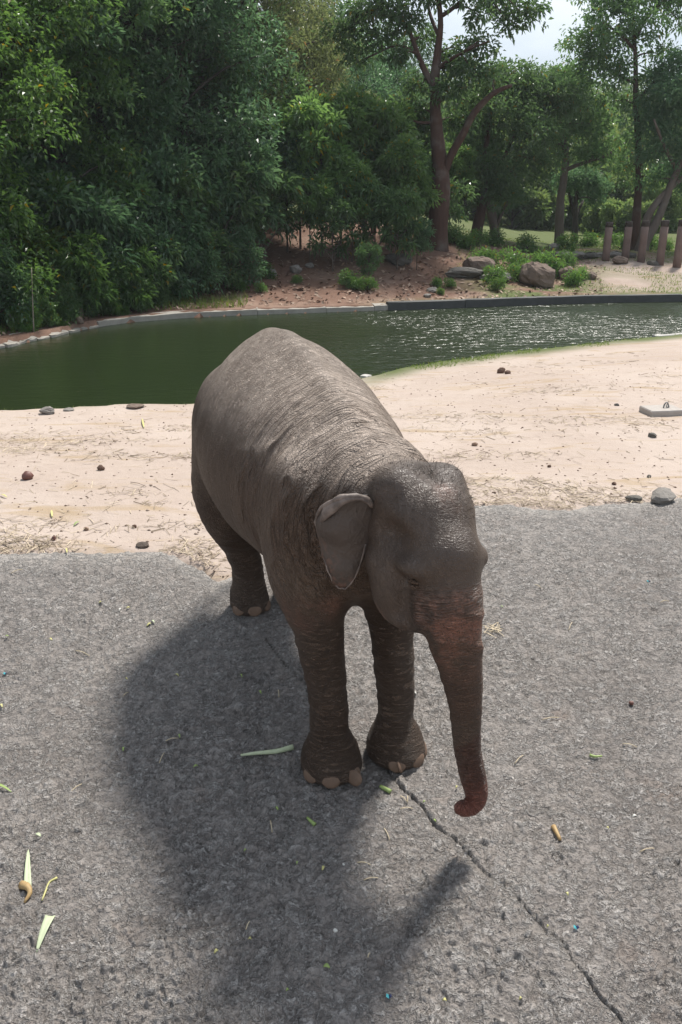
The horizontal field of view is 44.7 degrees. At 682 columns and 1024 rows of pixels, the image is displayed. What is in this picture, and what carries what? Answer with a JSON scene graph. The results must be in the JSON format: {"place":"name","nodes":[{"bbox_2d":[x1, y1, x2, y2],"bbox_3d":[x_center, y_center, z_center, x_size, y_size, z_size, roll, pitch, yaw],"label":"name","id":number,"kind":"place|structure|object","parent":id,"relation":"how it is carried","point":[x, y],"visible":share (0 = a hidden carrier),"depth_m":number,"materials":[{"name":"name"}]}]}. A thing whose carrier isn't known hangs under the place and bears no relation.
{"place":"outdoors","nodes":[
{"label":"outdoors","id":0,"kind":"place"},
{"bbox_2d":[0,110,681,581],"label":"ground","id":1,"kind":"structure","parent":0,"point":[458,392],"depth_m":10.91,"materials":[{"name":"sand"}]},
{"bbox_2d":[0,237,38,325],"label":"shrub","id":2,"kind":"object","parent":1,"relation":"on","point":[19,278],"visible":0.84,"depth_m":18.84,"materials":[{"name":"green plant"}]},
{"bbox_2d":[4,303,42,332],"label":"shrub","id":3,"kind":"object","parent":1,"relation":"on","point":[25,327],"visible":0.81,"depth_m":19.05,"materials":[{"name":"green plant"}]},
{"bbox_2d":[0,0,81,303],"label":"broadleaf tree","id":4,"kind":"object","parent":1,"relation":"on","point":[23,85],"visible":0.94,"depth_m":18.15,"materials":[{"name":"green plant"}]},
{"bbox_2d":[6,221,76,298],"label":"shrub","id":5,"kind":"object","parent":1,"relation":"on","point":[58,228],"visible":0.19,"depth_m":20.15,"materials":[{"name":"green plant"}]},
{"bbox_2d":[23,293,61,329],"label":"shrub","id":6,"kind":"object","parent":1,"relation":"on","point":[40,301],"visible":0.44,"depth_m":19.53,"materials":[{"name":"green plant"}]},
{"bbox_2d":[0,0,97,211],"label":"broadleaf tree","id":7,"kind":"object","parent":1,"relation":"on","point":[31,121],"visible":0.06,"depth_m":20.42,"materials":[{"name":"green plant"}]},
{"bbox_2d":[0,322,98,348],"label":"stone kerb","id":8,"kind":"structure","parent":1,"relation":"on","point":[9,343],"depth_m":19.08,"materials":[{"name":"stone"}]},
{"bbox_2d":[42,301,69,326],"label":"shrub","id":9,"kind":"object","parent":1,"relation":"on","point":[58,309],"visible":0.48,"depth_m":20.01,"materials":[{"name":"green plant"}]},
{"bbox_2d":[43,277,83,323],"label":"shrub","id":10,"kind":"object","parent":1,"relation":"on","point":[71,303],"visible":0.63,"depth_m":20.23,"materials":[{"name":"green plant"}]},
{"bbox_2d":[0,145,131,298],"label":"shrub","id":11,"kind":"object","parent":1,"relation":"on","point":[71,218],"visible":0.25,"depth_m":20.54,"materials":[{"name":"green plant"}]},
{"bbox_2d":[18,224,119,316],"bbox_3d":[-6.963,-5.806,21.061,2.698,2.857,2.599,8,22,20],"label":"shrub","id":12,"kind":"object","parent":1,"relation":"on","point":[65,262],"visible":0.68,"depth_m":20.51,"materials":[{"name":"green plant"}]},
{"bbox_2d":[0,0,150,264],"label":"broadleaf tree","id":13,"kind":"object","parent":1,"relation":"on","point":[64,5],"visible":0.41,"depth_m":20.73,"materials":[{"name":"green plant"}]},
{"bbox_2d":[19,158,151,286],"bbox_3d":[-7.258,-7.391,23.057,4.158,4.571,4.316,-10,23,-24],"label":"shrub","id":14,"kind":"object","parent":1,"relation":"on","point":[109,185],"visible":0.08,"depth_m":22.25,"materials":[{"name":"green plant"}]},
{"bbox_2d":[62,237,132,314],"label":"shrub","id":15,"kind":"object","parent":1,"relation":"on","point":[112,275],"visible":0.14,"depth_m":21.47,"materials":[{"name":"green plant"}]},
{"bbox_2d":[39,178,157,286],"bbox_3d":[-6.643,-6.848,22.364,3.754,4.050,3.584,-14,25,-33],"label":"shrub","id":16,"kind":"object","parent":1,"relation":"on","point":[117,212],"visible":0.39,"depth_m":21.45,"materials":[{"name":"green plant"}]},
{"bbox_2d":[0,0,197,187],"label":"broadleaf tree","id":17,"kind":"object","parent":1,"relation":"on","point":[137,22],"visible":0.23,"depth_m":22.20,"materials":[{"name":"green plant"}]},
{"bbox_2d":[97,278,131,315],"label":"shrub","id":18,"kind":"object","parent":1,"relation":"on","point":[116,306],"visible":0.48,"depth_m":21.56,"materials":[{"name":"green plant"}]},
{"bbox_2d":[0,0,236,229],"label":"broadleaf tree","id":19,"kind":"object","parent":1,"relation":"on","point":[121,30],"visible":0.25,"depth_m":23.36,"materials":[{"name":"green plant"}]},
{"bbox_2d":[71,162,167,289],"bbox_3d":[-6.702,-7.671,23.731,3.621,4.504,4.016,-4,21,-11],"label":"shrub","id":20,"kind":"object","parent":1,"relation":"on","point":[145,184],"visible":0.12,"depth_m":22.64,"materials":[{"name":"green plant"}]},
{"bbox_2d":[0,292,248,334],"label":"bank grass","id":21,"kind":"structure","parent":1,"relation":"on","point":[205,300],"depth_m":23.46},
{"bbox_2d":[96,237,163,312],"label":"shrub","id":22,"kind":"object","parent":1,"relation":"on","point":[129,298],"visible":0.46,"depth_m":22.11,"materials":[{"name":"green plant"}]},
{"bbox_2d":[119,266,159,310],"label":"shrub","id":23,"kind":"object","parent":1,"relation":"on","point":[139,284],"visible":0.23,"depth_m":22.23,"materials":[{"name":"green plant"}]},
{"bbox_2d":[71,142,208,282],"bbox_3d":[-5.926,-8.488,25.083,4.301,4.860,4.504,-2,21,-5],"label":"shrub","id":24,"kind":"object","parent":1,"relation":"on","point":[171,161],"visible":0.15,"depth_m":23.65,"materials":[{"name":"green plant"}]},
{"bbox_2d":[23,0,266,176],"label":"broadleaf tree","id":25,"kind":"object","parent":1,"relation":"on","point":[200,66],"visible":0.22,"depth_m":24.04,"materials":[{"name":"green plant"}]},
{"bbox_2d":[116,220,186,302],"bbox_3d":[-5.651,-6.821,23.348,2.631,2.951,2.372,-3,21,-7],"label":"shrub","id":26,"kind":"object","parent":1,"relation":"on","point":[167,270],"visible":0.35,"depth_m":22.90,"materials":[{"name":"green plant"}]},
{"bbox_2d":[152,275,174,306],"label":"shrub","id":27,"kind":"object","parent":1,"relation":"on","point":[165,293],"visible":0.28,"depth_m":23.29,"materials":[{"name":"green plant"}]},
{"bbox_2d":[131,190,211,301],"bbox_3d":[-5.191,-7.489,24.276,3.154,3.564,3.303,19,28,41],"label":"shrub","id":28,"kind":"object","parent":1,"relation":"on","point":[172,230],"visible":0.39,"depth_m":23.24,"materials":[{"name":"green plant"}]},
{"bbox_2d":[46,0,305,246],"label":"broadleaf tree","id":29,"kind":"object","parent":1,"relation":"on","point":[244,127],"visible":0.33,"depth_m":24.81,"materials":[{"name":"green plant"}]},
{"bbox_2d":[144,161,225,271],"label":"sapling","id":30,"kind":"object","parent":1,"relation":"on","point":[188,186],"visible":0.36,"depth_m":23.82,"materials":[{"name":"green plant"}]},
{"bbox_2d":[158,223,226,296],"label":"shrub","id":31,"kind":"object","parent":1,"relation":"on","point":[217,275],"visible":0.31,"depth_m":24.09,"materials":[{"name":"green plant"}]},
{"bbox_2d":[158,158,234,258],"bbox_3d":[-5.092,-8.642,25.835,3.877,4.348,3.496,3,21,7],"label":"shrub","id":32,"kind":"object","parent":1,"relation":"on","point":[229,225],"visible":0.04,"depth_m":24.57,"materials":[{"name":"green plant"}]},
{"bbox_2d":[91,0,319,163],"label":"broadleaf tree","id":33,"kind":"object","parent":1,"relation":"on","point":[300,39],"visible":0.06,"depth_m":27.76,"materials":[{"name":"green plant"}]},
{"bbox_2d":[167,139,244,228],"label":"sapling","id":34,"kind":"object","parent":1,"relation":"on","point":[227,200],"visible":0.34,"depth_m":24.76,"materials":[{"name":"green plant"}]},
{"bbox_2d":[109,0,317,233],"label":"broadleaf tree","id":35,"kind":"object","parent":1,"relation":"on","point":[298,79],"visible":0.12,"depth_m":27.17,"materials":[{"name":"green plant"}]},
{"bbox_2d":[181,225,247,298],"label":"shrub","id":36,"kind":"object","parent":1,"relation":"on","point":[214,242],"visible":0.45,"depth_m":24.56,"materials":[{"name":"green plant"}]},
{"bbox_2d":[195,148,270,260],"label":"sapling","id":37,"kind":"object","parent":1,"relation":"on","point":[238,176],"visible":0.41,"depth_m":25.13,"materials":[{"name":"green plant"}]},
{"bbox_2d":[211,222,267,287],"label":"shrub","id":38,"kind":"object","parent":1,"relation":"on","point":[246,254],"visible":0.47,"depth_m":25.29,"materials":[{"name":"green plant"}]},
{"bbox_2d":[96,303,387,326],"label":"concrete kerb","id":39,"kind":"structure","parent":1,"relation":"on","point":[167,315],"depth_m":22.98,"materials":[{"name":"concrete"}]},
{"bbox_2d":[203,135,296,271],"bbox_3d":[-3.001,-9.393,26.369,3.284,4.991,2.781,-2,21,-5],"label":"sapling","id":40,"kind":"object","parent":1,"relation":"on","point":[256,154],"visible":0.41,"depth_m":25.53,"materials":[{"name":"green plant"}]},
{"bbox_2d":[163,0,353,147],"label":"broadleaf tree","id":41,"kind":"object","parent":1,"relation":"on","point":[300,13],"visible":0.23,"depth_m":30.24,"materials":[{"name":"green plant"}]},
{"bbox_2d":[230,153,304,263],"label":"sapling","id":42,"kind":"object","parent":1,"relation":"on","point":[286,189],"visible":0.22,"depth_m":26.68,"materials":[{"name":"green plant"}]},
{"bbox_2d":[222,0,344,216],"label":"broadleaf tree","id":43,"kind":"object","parent":1,"relation":"on","point":[262,8],"visible":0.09,"depth_m":32.13,"materials":[{"name":"green plant"}]},
{"bbox_2d":[261,129,324,251],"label":"sapling","id":44,"kind":"object","parent":1,"relation":"on","point":[307,172],"visible":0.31,"depth_m":27.54,"materials":[{"name":"green plant"}]},
{"bbox_2d":[264,96,333,248],"bbox_3d":[-1.344,-11.427,28.864,3.122,5.601,3.221,6,21,15],"label":"sapling","id":45,"kind":"object","parent":1,"relation":"on","point":[283,146],"visible":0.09,"depth_m":27.91,"materials":[{"name":"green plant"}]},
{"bbox_2d":[0,220,603,334],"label":"leaf litter","id":46,"kind":"object","parent":1,"relation":"on","point":[401,285],"visible":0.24,"depth_m":26.97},
{"bbox_2d":[284,172,337,262],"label":"sapling","id":47,"kind":"object","parent":1,"relation":"on","point":[318,191],"visible":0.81,"depth_m":27.20,"materials":[{"name":"green plant"}]},
{"bbox_2d":[267,91,362,255],"bbox_3d":[-0.716,-11.152,28.505,3.340,5.808,3.238,5,21,13],"label":"sapling","id":48,"kind":"object","parent":1,"relation":"on","point":[315,113],"visible":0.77,"depth_m":27.32,"materials":[{"name":"green plant"}]},
{"bbox_2d":[262,0,369,195],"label":"broadleaf tree","id":49,"kind":"object","parent":1,"relation":"on","point":[348,78],"visible":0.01,"depth_m":35.94,"materials":[{"name":"green plant"}]},
{"bbox_2d":[277,21,379,101],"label":"broadleaf tree","id":50,"kind":"object","parent":1,"relation":"on","point":[341,81],"visible":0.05,"depth_m":34.29,"materials":[{"name":"green plant"}]},
{"bbox_2d":[302,192,365,271],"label":"sapling","id":51,"kind":"object","parent":1,"relation":"on","point":[339,206],"visible":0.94,"depth_m":27.28,"materials":[{"name":"green plant"}]},
{"bbox_2d":[0,364,679,576],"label":"grit","id":52,"kind":"object","parent":1,"relation":"on","point":[195,533],"visible":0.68,"depth_m":9.17,"materials":[{"name":"gravel"}]},
{"bbox_2d":[0,498,681,1023],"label":"concrete slab","id":53,"kind":"structure","parent":1,"relation":"on","point":[162,888],"depth_m":4.38,"materials":[{"name":"concrete"}]},
{"bbox_2d":[36,915,54,952],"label":"cut leaf","id":54,"kind":"object","parent":53,"relation":"on","point":[47,921],"visible":1,"depth_m":3.81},
{"bbox_2d":[191,327,487,816],"bbox_3d":[-0.140,0.123,4.991,1.202,2.227,3.176,-7,22,-19],"label":"elephant","id":55,"kind":"object","parent":53,"relation":"on","point":[326,489],"visible":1,"depth_m":4.23},
{"bbox_2d":[651,487,676,504],"bbox_3d":[3.001,-0.144,7.772,0.265,0.140,0.219,-19,27,-40],"label":"rock","id":56,"kind":"object","parent":53,"relation":"on","point":[662,495],"visible":1,"depth_m":7.71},
{"bbox_2d":[0,351,681,578],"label":"straw","id":57,"kind":"object","parent":1,"relation":"on","point":[3,550],"visible":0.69,"depth_m":8.19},
{"bbox_2d":[303,82,378,242],"bbox_3d":[-0.112,-12.022,29.627,3.325,5.964,3.429,6,22,17],"label":"sapling","id":58,"kind":"object","parent":1,"relation":"on","point":[344,102],"visible":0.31,"depth_m":28.02,"materials":[{"name":"green plant"}]},
{"bbox_2d":[316,148,377,261],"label":"sapling","id":59,"kind":"object","parent":1,"relation":"on","point":[363,166],"visible":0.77,"depth_m":27.48,"materials":[{"name":"green plant"}]},
{"bbox_2d":[304,35,402,195],"bbox_3d":[0.386,-18.267,40.085,6.907,8.774,5.884,-1,21,-3],"label":"broadleaf tree","id":60,"kind":"object","parent":1,"relation":"on","point":[382,72],"visible":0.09,"depth_m":38.62,"materials":[{"name":"green plant"}]},
{"bbox_2d":[354,239,385,275],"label":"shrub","id":61,"kind":"object","parent":1,"relation":"on","point":[366,252],"visible":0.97,"depth_m":26.56,"materials":[{"name":"green plant"}]},
{"bbox_2d":[337,96,411,229],"bbox_3d":[0.927,-11.582,29.270,3.280,5.704,3.180,-17,26,-37],"label":"sapling","id":62,"kind":"object","parent":1,"relation":"on","point":[387,114],"visible":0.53,"depth_m":28.14,"materials":[{"name":"green plant"}]},
{"bbox_2d":[348,173,403,252],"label":"sapling","id":63,"kind":"object","parent":1,"relation":"on","point":[378,191],"visible":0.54,"depth_m":27.61,"materials":[{"name":"green plant"}]},
{"bbox_2d":[336,36,446,183],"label":"broadleaf tree","id":64,"kind":"object","parent":1,"relation":"on","point":[401,71],"visible":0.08,"depth_m":40.84,"materials":[{"name":"green plant"}]},
{"bbox_2d":[365,91,423,239],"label":"sapling","id":65,"kind":"object","parent":1,"relation":"on","point":[411,117],"visible":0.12,"depth_m":29.25,"materials":[{"name":"green plant"}]},
{"bbox_2d":[367,182,427,269],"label":"sapling","id":66,"kind":"object","parent":1,"relation":"on","point":[400,215],"visible":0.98,"depth_m":27.45,"materials":[{"name":"green plant"}]},
{"bbox_2d":[367,130,442,252],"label":"sapling","id":67,"kind":"object","parent":1,"relation":"on","point":[400,154],"visible":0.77,"depth_m":28.11,"materials":[{"name":"green plant"}]},
{"bbox_2d":[375,14,445,154],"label":"broadleaf tree","id":68,"kind":"object","parent":1,"relation":"on","point":[425,58],"visible":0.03,"depth_m":46.29,"materials":[{"name":"green plant"}]},
{"bbox_2d":[398,216,436,269],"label":"sapling","id":69,"kind":"object","parent":1,"relation":"on","point":[427,232],"visible":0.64,"depth_m":28.12,"materials":[{"name":"green plant"}]},
{"bbox_2d":[311,0,553,251],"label":"forked tree","id":70,"kind":"object","parent":1,"relation":"on","point":[433,123],"visible":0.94,"depth_m":29.28,"materials":[{"name":"green plant"}]},
{"bbox_2d":[445,140,481,230],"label":"sapling","id":71,"kind":"object","parent":1,"relation":"on","point":[463,154],"visible":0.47,"depth_m":33.00,"materials":[{"name":"green plant"}]},
{"bbox_2d":[445,267,482,277],"bbox_3d":[4.221,-8.226,28.622,1.382,0.440,0.763,0,21,0],"label":"flat rock","id":72,"kind":"object","parent":1,"relation":"on","point":[461,272],"visible":0.85,"depth_m":28.35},
{"bbox_2d":[453,229,479,250],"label":"bank plant","id":73,"kind":"object","parent":1,"relation":"on","point":[465,241],"visible":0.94,"depth_m":32.22,"materials":[{"name":"green plant"}]},
{"bbox_2d":[462,256,495,274],"bbox_3d":[4.830,-8.614,29.227,0.875,0.742,1.171,-9,22,-23],"label":"boulder","id":74,"kind":"object","parent":1,"relation":"on","point":[478,262],"visible":0.54,"depth_m":28.83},
{"bbox_2d":[448,122,529,236],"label":"leaning tree","id":75,"kind":"object","parent":1,"relation":"on","point":[492,218],"visible":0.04,"depth_m":37.02,"materials":[{"name":"green plant"}]},
{"bbox_2d":[480,263,508,282],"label":"bank plant","id":76,"kind":"object","parent":1,"relation":"on","point":[494,272],"visible":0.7,"depth_m":27.83,"materials":[{"name":"green plant"}]},
{"bbox_2d":[483,224,507,246],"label":"bank plant","id":77,"kind":"object","parent":1,"relation":"on","point":[494,237],"visible":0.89,"depth_m":34.06,"materials":[{"name":"green plant"}]},
{"bbox_2d":[426,53,601,238],"bbox_3d":[7.005,-15.063,34.892,7.697,7.684,5.196,0,21,0],"label":"spreading tree","id":78,"kind":"object","parent":1,"relation":"on","point":[551,94],"visible":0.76,"depth_m":34.10,"materials":[{"name":"green plant"}]},
{"bbox_2d":[496,245,532,273],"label":"bank plant","id":79,"kind":"object","parent":1,"relation":"on","point":[512,259],"visible":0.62,"depth_m":29.57,"materials":[{"name":"green plant"}]},
{"bbox_2d":[477,166,552,229],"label":"distant bush","id":80,"kind":"object","parent":1,"relation":"on","point":[537,207],"visible":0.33,"depth_m":53.79,"materials":[{"name":"green plant"}]},
{"bbox_2d":[350,47,681,211],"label":"wood","id":81,"kind":"object","parent":1,"relation":"on","point":[606,174],"visible":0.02,"depth_m":61.23,"materials":[{"name":"green plant"}]},
{"bbox_2d":[361,334,675,378],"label":"shore grass","id":82,"kind":"structure","parent":1,"relation":"on","point":[478,359],"depth_m":16.48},
{"bbox_2d":[514,232,540,252],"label":"bank plant","id":83,"kind":"object","parent":1,"relation":"on","point":[527,243],"visible":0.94,"depth_m":34.17,"materials":[{"name":"green plant"}]},
{"bbox_2d":[386,294,681,309],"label":"dark pond wall","id":84,"kind":"structure","parent":1,"relation":"on","point":[484,302],"depth_m":25.22,"materials":[{"name":"concrete"}]},
{"bbox_2d":[501,162,568,230],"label":"distant bush","id":85,"kind":"object","parent":1,"relation":"on","point":[550,222],"visible":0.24,"depth_m":55.38,"materials":[{"name":"green plant"}]},
{"bbox_2d":[519,261,554,288],"bbox_3d":[6.678,-8.033,28.202,1.203,0.944,0.894,0,21,0],"label":"boulder","id":86,"kind":"object","parent":1,"relation":"on","point":[536,274],"visible":0.89,"depth_m":27.92,"materials":[{"name":"stone"}]},
{"bbox_2d":[534,245,559,268],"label":"bank plant","id":87,"kind":"object","parent":1,"relation":"on","point":[548,257],"visible":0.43,"depth_m":29.86,"materials":[{"name":"green plant"}]},
{"bbox_2d":[556,231,579,250],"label":"bank plant","id":88,"kind":"object","parent":1,"relation":"on","point":[566,244],"visible":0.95,"depth_m":36.10,"materials":[{"name":"green plant"}]},
{"bbox_2d":[456,230,681,292],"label":"lawn grass","id":89,"kind":"structure","parent":1,"relation":"on","point":[669,256],"depth_m":30.64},
{"bbox_2d":[561,266,585,286],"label":"bank plant","id":90,"kind":"object","parent":1,"relation":"on","point":[578,277],"visible":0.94,"depth_m":28.49,"materials":[{"name":"green plant"}]},
{"bbox_2d":[517,54,631,242],"bbox_3d":[10.775,-16.586,38.958,6.105,8.653,4.719,0,21,0],"label":"pale tree","id":91,"kind":"object","parent":1,"relation":"on","point":[599,151],"visible":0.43,"depth_m":38.19,"materials":[{"name":"green plant"}]},
{"bbox_2d":[547,161,619,242],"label":"forked tree","id":92,"kind":"object","parent":1,"relation":"on","point":[581,182],"visible":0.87,"depth_m":40.91,"materials":[{"name":"green plant"}]},
{"bbox_2d":[543,251,636,258],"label":"stone wall","id":93,"kind":"structure","parent":1,"relation":"on","point":[587,255],"depth_m":33.80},
{"bbox_2d":[564,172,623,229],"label":"distant bush","id":94,"kind":"object","parent":1,"relation":"on","point":[569,216],"visible":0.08,"depth_m":58.62,"materials":[{"name":"green plant"}]},
{"bbox_2d":[578,198,616,235],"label":"distant bush","id":95,"kind":"object","parent":1,"relation":"on","point":[591,215],"visible":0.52,"depth_m":50.49,"materials":[{"name":"green plant"}]},
{"bbox_2d":[602,222,613,260],"bbox_3d":[10.547,-10.659,32.851,0.300,1.556,0.298,0,21,0],"label":"concrete post","id":96,"kind":"object","parent":1,"relation":"on","point":[607,241],"visible":0.91,"depth_m":32.73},
{"bbox_2d":[593,173,634,226],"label":"distant bush","id":97,"kind":"object","parent":1,"relation":"on","point":[619,193],"visible":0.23,"depth_m":55.33,"materials":[{"name":"green plant"}]},
{"bbox_2d":[598,196,633,237],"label":"distant bush","id":98,"kind":"object","parent":1,"relation":"on","point":[610,211],"visible":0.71,"depth_m":48.55,"materials":[{"name":"green plant"}]},
{"bbox_2d":[554,0,681,249],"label":"tall tree","id":99,"kind":"object","parent":1,"relation":"on","point":[602,33],"visible":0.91,"depth_m":35.38,"materials":[{"name":"green plant"}]},
{"bbox_2d":[621,221,632,259],"bbox_3d":[11.395,-10.756,33.078,0.299,1.566,0.302,0,21,0],"label":"concrete post","id":100,"kind":"object","parent":1,"relation":"on","point":[627,239],"visible":0.91,"depth_m":32.93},
{"bbox_2d":[637,221,649,262],"bbox_3d":[11.836,-10.550,32.520,0.296,1.626,0.296,0,21,0],"label":"concrete post","id":101,"kind":"object","parent":1,"relation":"on","point":[643,241],"visible":0.9,"depth_m":32.41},
{"bbox_2d":[616,43,681,250],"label":"twin stem tree","id":102,"kind":"object","parent":1,"relation":"on","point":[656,118],"visible":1,"depth_m":35.12,"materials":[{"name":"green plant"}]},
{"bbox_2d":[619,173,681,232],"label":"distant bush","id":103,"kind":"object","parent":1,"relation":"on","point":[674,203],"visible":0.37,"depth_m":53.55,"materials":[{"name":"green plant"}]},
{"bbox_2d":[639,402,681,416],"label":"anchor block","id":104,"kind":"structure","parent":1,"relation":"on","point":[666,410],"depth_m":11.08,"materials":[{"name":"concrete"}]},
{"bbox_2d":[656,220,668,265],"bbox_3d":[12.333,-10.280,31.862,0.302,1.742,0.302,0,21,0],"label":"concrete post","id":105,"kind":"object","parent":1,"relation":"on","point":[662,242],"visible":0.93,"depth_m":31.73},
{"bbox_2d":[672,220,681,267],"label":"concrete post","id":106,"kind":"object","parent":1,"relation":"on","point":[677,261],"visible":0.89,"depth_m":31.50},
{"bbox_2d":[0,302,681,409],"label":"water","id":107,"kind":"structure","parent":0,"point":[173,361],"depth_m":18.67,"materials":[{"name":"liquid"}]},
{"bbox_2d":[258,0,681,104],"label":"sky","id":108,"kind":"structure","parent":0,"point":[536,43],"materials":[{"name":"white"}]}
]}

